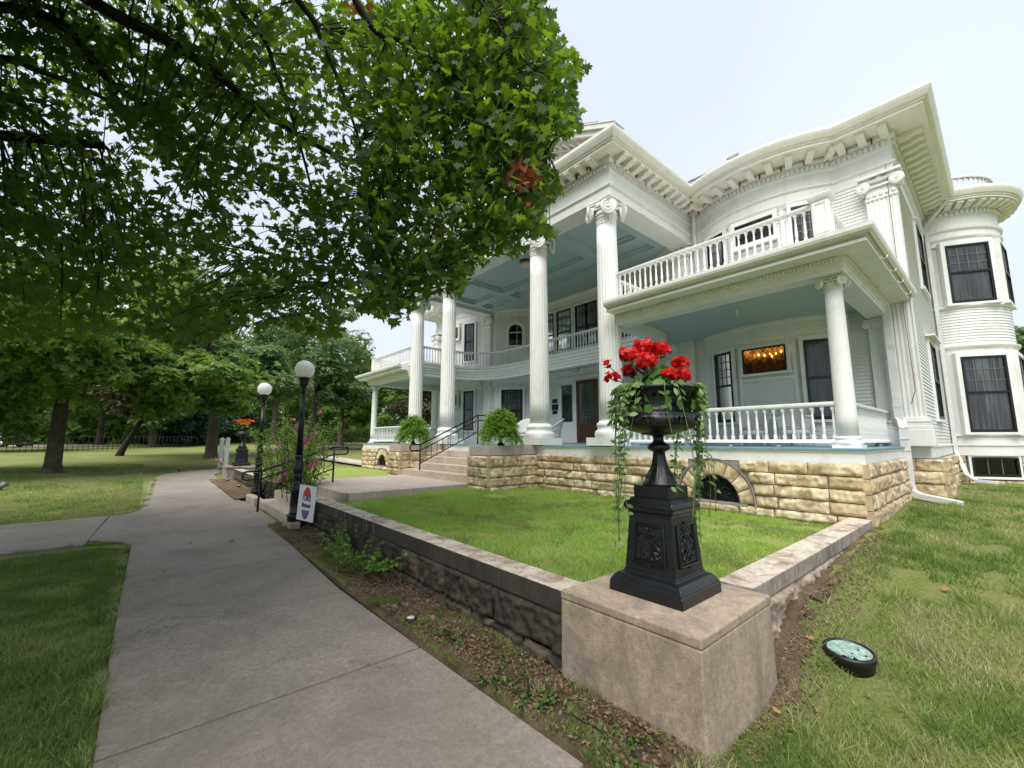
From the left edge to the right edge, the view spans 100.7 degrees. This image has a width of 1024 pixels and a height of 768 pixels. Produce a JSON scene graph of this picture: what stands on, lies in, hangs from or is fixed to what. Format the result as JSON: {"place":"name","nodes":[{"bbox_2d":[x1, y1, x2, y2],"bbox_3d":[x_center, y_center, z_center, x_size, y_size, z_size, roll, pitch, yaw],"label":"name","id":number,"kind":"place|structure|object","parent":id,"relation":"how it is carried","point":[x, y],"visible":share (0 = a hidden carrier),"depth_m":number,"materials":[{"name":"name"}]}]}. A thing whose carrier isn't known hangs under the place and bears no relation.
{"place":"outdoors","nodes":[
{"label":"outdoors","id":0,"kind":"place"},
{"bbox_2d":[0,444,146,447],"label":"street","id":1,"kind":"structure","parent":0,"point":[65,445],"depth_m":43.48,"materials":[{"name":"grey asphalt"}]},
{"bbox_2d":[0,467,582,767],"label":"sidewalk","id":2,"kind":"structure","parent":0,"point":[257,643],"depth_m":2.95,"materials":[{"name":"concrete"}]},
{"bbox_2d":[209,479,251,498],"bbox_3d":[-8.178,3.068,12.657,0.918,0.131,5.429,6,-10,-40],"label":"planting bed","id":3,"kind":"object","parent":2,"relation":"on","point":[230,488],"visible":0.63,"depth_m":12.26,"materials":[{"name":"soil"}]},
{"bbox_2d":[250,383,271,498],"bbox_3d":[-6.407,1.508,10.809,0.332,3.108,0.332,6,-10,-40],"label":"lamp post","id":4,"kind":"object","parent":3,"relation":"on","point":[264,390],"visible":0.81,"depth_m":10.81,"materials":[{"name":"metal"}]},
{"bbox_2d":[246,484,346,528],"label":"garden steps","id":5,"kind":"structure","parent":2,"relation":"on","point":[277,506],"depth_m":8.68,"materials":[{"name":"concrete"}]},
{"bbox_2d":[265,406,342,500],"bbox_3d":[-4.700,1.503,9.392,1.394,2.009,2.091,6,-10,-40],"label":"flowering shrub","id":6,"kind":"object","parent":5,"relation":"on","point":[309,467],"visible":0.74,"depth_m":9.29,"materials":[{"name":"green plant"}]},
{"bbox_2d":[263,467,386,486],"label":"garden lawn","id":7,"kind":"structure","parent":0,"point":[350,472],"depth_m":14.97,"materials":[{"name":"green plant"}]},
{"bbox_2d":[244,415,324,492],"bbox_3d":[-5.564,1.734,10.634,2.507,1.881,1.913,-5,-9,35],"label":"flowering shrub","id":8,"kind":"object","parent":7,"relation":"on","point":[276,450],"visible":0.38,"depth_m":10.24,"materials":[{"name":"green plant"}]},
{"bbox_2d":[387,444,441,474],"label":"stone pier","id":9,"kind":"structure","parent":7,"relation":"on","point":[401,457],"depth_m":12.37,"materials":[{"name":"stone"}]},
{"bbox_3d":[-2.992,1.589,12.875,0.407,0.484,0.408,6,-10,-40],"label":"garden urn","id":10,"kind":"object","parent":9,"relation":"on","visible":0},
{"bbox_2d":[394,414,432,447],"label":"fern","id":11,"kind":"object","parent":10,"relation":"in","point":[408,426],"visible":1,"depth_m":12.67,"materials":[{"name":"green plant"}]},
{"bbox_2d":[315,456,361,464],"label":"side path","id":12,"kind":"structure","parent":0,"point":[348,460],"depth_m":21.03,"materials":[{"name":"concrete"}]},
{"bbox_2d":[313,475,466,501],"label":"walkway","id":13,"kind":"structure","parent":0,"point":[363,488],"depth_m":9.14,"materials":[{"name":"concrete"}]},
{"bbox_2d":[402,450,468,482],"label":"entrance steps","id":14,"kind":"structure","parent":13,"relation":"on","point":[449,465],"depth_m":11.31,"materials":[{"name":"concrete"}]},
{"bbox_2d":[409,415,485,469],"bbox_3d":[-1.749,1.718,12.127,2.579,1.760,0.044,6,-10,-40],"label":"hand rail","id":15,"kind":"object","parent":13,"relation":"on","point":[450,438],"visible":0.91,"depth_m":12.10,"materials":[{"name":"black metal"}]},
{"bbox_2d":[267,522,698,767],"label":"planting bed","id":16,"kind":"object","parent":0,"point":[466,673],"visible":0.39,"depth_m":2.90,"materials":[{"name":"soil"}]},
{"bbox_2d":[284,360,314,526],"bbox_3d":[-3.773,1.113,7.545,0.332,3.108,0.332,6,-10,-40],"label":"lamp post","id":17,"kind":"object","parent":16,"relation":"on","point":[304,370],"visible":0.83,"depth_m":7.51,"materials":[{"name":"metal"}]},
{"bbox_2d":[296,484,316,529],"bbox_3d":[-3.463,2.155,7.109,0.400,0.890,0.018,1,-6,26],"label":"yard sign","id":18,"kind":"object","parent":16,"relation":"on","point":[306,503],"visible":1,"depth_m":7.11,"materials":[{"name":"white plastic"}]},
{"bbox_2d":[315,506,406,575],"bbox_3d":[-1.935,1.921,5.298,0.777,0.685,2.293,6,-10,-40],"label":"salvia","id":19,"kind":"object","parent":16,"relation":"on","point":[346,550],"visible":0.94,"depth_m":5.08,"materials":[{"name":"green plant"}]},
{"bbox_2d":[420,622,470,648],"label":"weed","id":20,"kind":"object","parent":16,"relation":"on","point":[440,629],"visible":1,"depth_m":3.37,"materials":[{"name":"green plant"}]},
{"bbox_2d":[468,656,520,694],"bbox_3d":[-0.083,1.869,2.679,0.345,0.098,0.300,6,-10,-40],"label":"weed","id":21,"kind":"object","parent":16,"relation":"on","point":[484,681],"visible":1,"depth_m":2.71,"materials":[{"name":"green plant"}]},
{"bbox_2d":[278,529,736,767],"bbox_3d":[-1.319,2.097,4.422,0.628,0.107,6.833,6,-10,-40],"label":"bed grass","id":22,"kind":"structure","parent":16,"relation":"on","point":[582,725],"depth_m":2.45,"materials":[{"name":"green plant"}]},
{"bbox_2d":[503,666,587,715],"bbox_3d":[0.166,1.832,2.484,0.459,0.130,0.465,6,-10,-40],"label":"weed","id":23,"kind":"object","parent":16,"relation":"on","point":[549,699],"visible":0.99,"depth_m":2.51,"materials":[{"name":"green plant"}]},
{"bbox_2d":[559,710,663,753],"bbox_3d":[0.518,1.812,2.229,0.501,0.108,0.232,-5,-9,35],"label":"weed","id":24,"kind":"object","parent":16,"relation":"on","point":[637,741],"visible":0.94,"depth_m":2.19,"materials":[{"name":"green plant"}]},
{"bbox_2d":[600,736,644,767],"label":"weed","id":25,"kind":"object","parent":16,"relation":"on","point":[617,759],"visible":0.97,"depth_m":2.03,"materials":[{"name":"green plant"}]},
{"bbox_2d":[561,571,776,767],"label":"urn plinth","id":26,"kind":"structure","parent":16,"relation":"on","point":[702,677],"depth_m":2.41,"materials":[{"name":"concrete"}]},
{"bbox_2d":[610,384,721,611],"bbox_3d":[1.033,0.713,2.950,0.565,1.367,0.566,6,-10,-40],"label":"garden urn","id":27,"kind":"object","parent":26,"relation":"on","point":[664,566],"visible":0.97,"depth_m":2.79,"materials":[{"name":"black metal"}]},
{"bbox_2d":[602,338,695,413],"bbox_3d":[0.991,-0.032,3.030,0.604,0.634,0.519,6,-10,-40],"label":"geranium","id":28,"kind":"object","parent":27,"relation":"in","point":[645,352],"visible":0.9,"depth_m":2.98,"materials":[{"name":"red plant"}]},
{"bbox_2d":[606,380,720,551],"bbox_3d":[1.047,0.592,2.958,0.709,1.214,0.668,6,-10,-40],"label":"trailing vine","id":29,"kind":"object","parent":27,"relation":"in","point":[699,393],"visible":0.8,"depth_m":2.90,"materials":[{"name":"green plant"}]},
{"bbox_2d":[0,442,1023,767],"bbox_3d":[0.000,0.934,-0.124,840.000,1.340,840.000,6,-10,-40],"label":"lawn","id":30,"kind":"structure","parent":0,"point":[170,458],"depth_m":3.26,"materials":[{"name":"green plant"}]},
{"bbox_2d":[0,397,51,446],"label":"tree","id":31,"kind":"object","parent":30,"relation":"on","point":[27,424],"visible":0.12,"depth_m":32.54,"materials":[{"name":"green plant"}]},
{"bbox_2d":[0,546,126,767],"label":"grass","id":32,"kind":"structure","parent":30,"relation":"on","point":[36,721],"depth_m":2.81,"materials":[{"name":"green plant"}]},
{"bbox_2d":[0,464,145,524],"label":"grass","id":33,"kind":"structure","parent":30,"relation":"on","point":[114,500],"depth_m":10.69,"materials":[{"name":"green plant"}]},
{"bbox_2d":[9,476,157,767],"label":"edge grass","id":34,"kind":"structure","parent":30,"relation":"on","point":[108,648],"depth_m":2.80,"materials":[{"name":"green plant"}]},
{"bbox_2d":[0,436,194,452],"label":"iron fence","id":35,"kind":"object","parent":30,"relation":"on","point":[77,449],"visible":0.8,"depth_m":34.34,"materials":[{"name":"metal"}]},
{"bbox_2d":[71,317,142,444],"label":"tree","id":36,"kind":"object","parent":30,"relation":"on","point":[85,397],"visible":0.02,"depth_m":46.78,"materials":[{"name":"plant"}]},
{"bbox_2d":[87,385,190,455],"bbox_3d":[-23.734,1.486,28.303,5.300,7.147,6.816,-4,-9,30],"label":"tree","id":37,"kind":"object","parent":30,"relation":"on","point":[120,407],"visible":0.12,"depth_m":26.88,"materials":[{"name":"green plant"}]},
{"bbox_2d":[0,225,280,473],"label":"shade tree","id":38,"kind":"object","parent":30,"relation":"on","point":[157,382],"visible":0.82,"depth_m":16.48,"materials":[{"name":"green plant"}]},
{"bbox_2d":[123,337,205,446],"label":"tree","id":39,"kind":"object","parent":30,"relation":"on","point":[152,428],"visible":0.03,"depth_m":43.74,"materials":[{"name":"green plant"}]},
{"bbox_2d":[140,409,239,445],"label":"conifer shrub","id":40,"kind":"object","parent":30,"relation":"on","point":[196,426],"visible":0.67,"depth_m":47.42,"materials":[{"name":"green plant"}]},
{"bbox_2d":[2,394,397,444],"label":"background woods","id":41,"kind":"object","parent":30,"relation":"on","point":[82,421],"visible":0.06,"depth_m":53.59,"materials":[{"name":"green plant"}]},
{"bbox_2d":[112,250,314,458],"bbox_3d":[-19.249,-1.798,27.091,11.684,13.500,11.245,6,-10,-40],"label":"shade tree","id":42,"kind":"object","parent":30,"relation":"on","point":[285,386],"visible":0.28,"depth_m":26.14,"materials":[{"name":"green plant"}]},
{"bbox_2d":[217,437,229,467],"bbox_3d":[-13.453,3.306,19.792,0.779,1.620,0.206,-5,-9,33],"label":"white post","id":43,"kind":"object","parent":30,"relation":"on","point":[222,450],"visible":0.88,"depth_m":19.71,"materials":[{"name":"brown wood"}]},
{"bbox_2d":[205,410,270,442],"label":"conifer shrub","id":44,"kind":"object","parent":30,"relation":"on","point":[253,416],"visible":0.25,"depth_m":54.83,"materials":[{"name":"green plant"}]},
{"bbox_2d":[222,465,254,479],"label":"plinth","id":45,"kind":"structure","parent":30,"relation":"on","point":[228,472],"depth_m":14.86,"materials":[{"name":"beige stone"}]},
{"bbox_2d":[231,427,250,465],"bbox_3d":[-9.796,2.275,15.418,0.565,1.367,0.566,6,-10,-40],"label":"garden urn","id":46,"kind":"object","parent":45,"relation":"on","point":[241,455],"visible":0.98,"depth_m":15.28,"materials":[{"name":"black metal"}]},
{"bbox_2d":[233,469,284,498],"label":"retaining wall","id":47,"kind":"structure","parent":30,"relation":"on","point":[238,478],"depth_m":12.02,"materials":[{"name":"stone"}]},
{"bbox_2d":[226,427,296,442],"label":"hedge","id":48,"kind":"object","parent":30,"relation":"on","point":[265,431],"visible":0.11,"depth_m":59.84,"materials":[{"name":"green plant"}]},
{"bbox_2d":[243,324,332,444],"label":"shade tree","id":49,"kind":"object","parent":30,"relation":"on","point":[262,339],"visible":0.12,"depth_m":50.00,"materials":[{"name":"green plant"}]},
{"bbox_2d":[241,446,348,511],"bbox_3d":[-4.736,2.101,9.399,2.169,1.420,0.044,6,-10,-40],"label":"hand rail","id":50,"kind":"object","parent":30,"relation":"on","point":[260,479],"visible":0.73,"depth_m":9.12,"materials":[{"name":"black metal"}]},
{"bbox_2d":[0,0,592,348],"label":"overhanging maple","id":51,"kind":"object","parent":30,"relation":"on","point":[512,44],"visible":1,"depth_m":4.80,"materials":[{"name":"green plant"}]},
{"bbox_2d":[247,304,379,450],"bbox_3d":[-16.670,-0.520,35.644,10.183,12.670,8.929,6,-10,-40],"label":"shade tree","id":52,"kind":"object","parent":30,"relation":"on","point":[335,384],"visible":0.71,"depth_m":35.07,"materials":[{"name":"green plant"}]},
{"bbox_2d":[278,356,351,430],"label":"tree","id":53,"kind":"object","parent":30,"relation":"on","point":[292,410],"visible":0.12,"depth_m":63.62,"materials":[{"name":"green plant"}]},
{"bbox_2d":[310,334,381,445],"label":"shade tree","id":54,"kind":"object","parent":30,"relation":"on","point":[357,416],"visible":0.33,"depth_m":45.94,"materials":[{"name":"green plant"}]},
{"bbox_2d":[304,427,426,443],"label":"hedge","id":55,"kind":"object","parent":30,"relation":"on","point":[346,433],"visible":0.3,"depth_m":52.33,"materials":[{"name":"green plant"}]},
{"bbox_2d":[359,387,408,442],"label":"tree","id":56,"kind":"object","parent":30,"relation":"on","point":[384,419],"visible":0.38,"depth_m":45.34,"materials":[{"name":"green plant"}]},
{"bbox_2d":[366,362,402,442],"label":"tree","id":57,"kind":"object","parent":30,"relation":"on","point":[380,404],"visible":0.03,"depth_m":60.89,"materials":[{"name":"green plant"}]},
{"bbox_2d":[388,388,431,427],"bbox_3d":[-7.572,2.535,36.208,5.540,6.937,7.541,3,-8,-22],"label":"tree","id":58,"kind":"object","parent":30,"relation":"on","point":[426,408],"visible":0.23,"depth_m":36.39,"materials":[{"name":"green plant"}]},
{"bbox_2d":[303,496,581,672],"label":"retaining wall","id":59,"kind":"structure","parent":30,"relation":"on","point":[519,604],"depth_m":3.77,"materials":[{"name":"stone"}]},
{"bbox_2d":[355,79,1023,526],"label":"mansion","id":60,"kind":"structure","parent":30,"relation":"on","point":[859,297],"depth_m":9.24,"materials":[{"name":"paint"}]},
{"bbox_2d":[461,389,475,431],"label":"window","id":61,"kind":"structure","parent":60,"relation":"in","point":[468,395],"depth_m":17.92,"materials":[{"name":"white paint"}]},
{"bbox_2d":[463,321,476,362],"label":"window","id":62,"kind":"structure","parent":60,"relation":"in","point":[469,328],"depth_m":18.31,"materials":[{"name":"white paint"}]},
{"bbox_2d":[498,385,525,422],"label":"window","id":63,"kind":"structure","parent":60,"relation":"in","point":[512,398],"depth_m":16.93,"materials":[{"name":"white paint"}]},
{"bbox_2d":[504,320,525,347],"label":"arched window","id":64,"kind":"structure","parent":60,"relation":"in","point":[515,331],"depth_m":17.26,"materials":[{"name":"white paint"}]},
{"bbox_2d":[513,418,529,443],"bbox_3d":[0.353,1.481,13.393,0.644,0.818,0.621,-5,-9,32],"label":"wicker chair","id":65,"kind":"object","parent":60,"relation":"on","point":[523,424],"visible":0.42,"depth_m":13.60,"materials":[{"name":"white wicker"}]},
{"bbox_2d":[548,310,555,354],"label":"window","id":66,"kind":"structure","parent":60,"relation":"in","point":[551,315],"depth_m":16.47,"materials":[{"name":"white paint"}]},
{"bbox_2d":[552,418,563,437],"bbox_3d":[1.390,1.520,13.687,0.621,0.818,0.644,-1,-8,11],"label":"wicker chair","id":67,"kind":"object","parent":60,"relation":"on","point":[558,426],"visible":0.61,"depth_m":13.48,"materials":[{"name":"white wicker"}]},
{"bbox_2d":[555,305,573,352],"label":"window","id":68,"kind":"structure","parent":60,"relation":"in","point":[563,316],"depth_m":15.98,"materials":[{"name":"white paint"}]},
{"bbox_2d":[573,297,597,349],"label":"window","id":69,"kind":"structure","parent":60,"relation":"in","point":[585,313],"depth_m":15.20,"materials":[{"name":"white paint"}]},
{"bbox_2d":[576,378,598,442],"bbox_3d":[2.629,0.946,14.810,0.068,2.200,0.960,6,-10,-40],"label":"front door","id":70,"kind":"structure","parent":60,"relation":"in","point":[587,406],"depth_m":14.82,"materials":[{"name":"red paint"}]},
{"bbox_2d":[704,227,728,268],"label":"window","id":71,"kind":"structure","parent":60,"relation":"in","point":[722,231],"depth_m":10.44,"materials":[{"name":"white paint"}]},
{"bbox_2d":[712,347,738,424],"bbox_3d":[5.024,0.068,10.012,0.080,1.788,0.690,2,-8,-18],"label":"window","id":72,"kind":"structure","parent":60,"relation":"in","point":[723,361],"depth_m":10.00,"materials":[{"name":"white paint"}]},
{"bbox_2d":[735,410,770,445],"bbox_3d":[4.937,0.849,8.654,0.644,0.818,0.621,-6,-10,37],"label":"wicker chair","id":73,"kind":"object","parent":60,"relation":"on","point":[752,417],"visible":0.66,"depth_m":8.73,"materials":[{"name":"white wicker"}]},
{"bbox_2d":[730,208,780,252],"bbox_3d":[5.478,-3.463,9.618,0.080,0.684,1.010,6,-10,-40],"label":"window","id":74,"kind":"structure","parent":60,"relation":"in","point":[772,213],"depth_m":9.60,"materials":[{"name":"white paint"}]},
{"bbox_2d":[739,340,791,377],"bbox_3d":[5.482,-0.528,9.231,0.092,0.684,1.010,6,-10,-40],"label":"window","id":75,"kind":"structure","parent":60,"relation":"in","point":[773,358],"depth_m":9.20,"materials":[{"name":"white paint"}]},
{"bbox_2d":[775,407,815,445],"bbox_3d":[5.393,0.769,8.051,0.621,0.818,0.644,3,-8,-23],"label":"wicker chair","id":76,"kind":"object","parent":60,"relation":"on","point":[797,418],"visible":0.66,"depth_m":8.11,"materials":[{"name":"white wicker"}]},
{"bbox_2d":[786,200,813,243],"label":"window","id":77,"kind":"structure","parent":60,"relation":"in","point":[789,207],"depth_m":9.09,"materials":[{"name":"white paint"}]},
{"bbox_2d":[798,334,835,422],"bbox_3d":[6.258,-0.121,8.592,0.690,1.788,0.080,-4,-8,26],"label":"window","id":78,"kind":"structure","parent":60,"relation":"in","point":[814,355],"depth_m":8.64,"materials":[{"name":"white paint"}]},
{"bbox_2d":[912,217,930,299],"bbox_3d":[9.599,-2.918,9.938,1.170,1.688,0.090,6,-10,-40],"label":"window","id":79,"kind":"structure","parent":60,"relation":"in","point":[917,230],"depth_m":9.70,"materials":[{"name":"white paint"}]},
{"bbox_2d":[925,337,946,422],"bbox_3d":[9.292,-0.065,9.298,1.150,1.804,0.080,6,-10,-40],"label":"window","id":80,"kind":"structure","parent":60,"relation":"in","point":[934,372],"depth_m":9.05,"materials":[{"name":"white paint"}]},
{"bbox_2d":[935,237,1003,306],"bbox_3d":[11.569,-2.820,10.776,1.080,1.696,0.240,-3,-8,19],"label":"window","id":81,"kind":"structure","parent":60,"relation":"in","point":[968,273],"depth_m":10.72,"materials":[{"name":"white paint"}]},
{"bbox_2d":[951,350,1023,434],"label":"window","id":82,"kind":"structure","parent":60,"relation":"in","point":[1003,417],"depth_m":10.30,"materials":[{"name":"white paint"}]},
{"bbox_2d":[967,455,1023,479],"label":"window","id":83,"kind":"structure","parent":60,"relation":"in","point":[980,467],"depth_m":10.17,"materials":[{"name":"white paint"}]},
{"bbox_2d":[993,237,1016,309],"bbox_3d":[12.611,-2.801,10.921,1.080,1.696,0.240,5,-9,-34],"label":"window","id":84,"kind":"structure","parent":60,"relation":"in","point":[1001,257],"depth_m":10.64,"materials":[{"name":"white paint"}]},
{"bbox_2d":[1010,350,1023,434],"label":"window","id":85,"kind":"structure","parent":60,"relation":"in","point":[1017,358],"depth_m":10.24,"materials":[{"name":"white paint"}]},
{"bbox_2d":[689,527,885,767],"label":"bare soil","id":86,"kind":"structure","parent":30,"relation":"on","point":[793,610],"depth_m":2.98,"materials":[{"name":"brown soil"}]},
{"bbox_2d":[705,534,899,767],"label":"leaf litter","id":87,"kind":"object","parent":86,"relation":"on","point":[809,647],"visible":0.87,"depth_m":2.97,"materials":[{"name":"brown plant"}]},
{"bbox_2d":[719,518,872,640],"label":"retaining wall","id":88,"kind":"structure","parent":30,"relation":"on","point":[783,577],"depth_m":3.52,"materials":[{"name":"stone"}]},
{"bbox_2d":[822,637,877,677],"bbox_3d":[2.267,1.889,2.845,0.291,0.222,0.291,-3,-2,26],"label":"well light","id":89,"kind":"object","parent":30,"relation":"on","point":[861,661],"visible":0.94,"depth_m":2.79,"materials":[{"name":"black plastic"}]},
{"bbox_2d":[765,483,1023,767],"bbox_3d":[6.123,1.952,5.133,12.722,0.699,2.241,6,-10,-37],"label":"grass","id":90,"kind":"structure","parent":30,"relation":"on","point":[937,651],"depth_m":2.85,"materials":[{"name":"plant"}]},
{"bbox_2d":[1014,326,1023,356],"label":"tree","id":91,"kind":"object","parent":30,"relation":"on","point":[1019,332],"visible":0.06,"depth_m":26.47,"materials":[{"name":"green plant"}]},
{"bbox_2d":[0,0,1023,430],"label":"sky","id":92,"kind":"structure","parent":0,"point":[698,84],"materials":[{"name":"white"}]},
{"bbox_2d":[338,487,832,582],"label":"garden lawn","id":93,"kind":"structure","parent":0,"point":[738,526],"depth_m":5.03,"materials":[{"name":"green plant"}]},
{"bbox_2d":[467,445,537,490],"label":"stone pier","id":94,"kind":"structure","parent":93,"relation":"on","point":[494,467],"depth_m":9.33,"materials":[{"name":"stone"}]},
{"bbox_2d":[497,432,503,445],"bbox_3d":[-0.256,1.159,9.651,0.407,0.484,0.408,6,-10,-40],"label":"garden urn","id":95,"kind":"object","parent":94,"relation":"on","point":[500,443],"visible":0.11,"depth_m":9.57,"materials":[{"name":"black metal"}]},
{"bbox_2d":[476,406,524,447],"bbox_3d":[-0.267,0.981,9.686,1.071,1.019,1.095,6,-10,-40],"label":"fern","id":96,"kind":"object","parent":95,"relation":"in","point":[502,423],"visible":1,"depth_m":9.45,"materials":[{"name":"green plant"}]},
{"bbox_2d":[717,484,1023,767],"bbox_3d":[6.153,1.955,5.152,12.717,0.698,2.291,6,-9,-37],"label":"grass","id":97,"kind":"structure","parent":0,"point":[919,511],"depth_m":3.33,"materials":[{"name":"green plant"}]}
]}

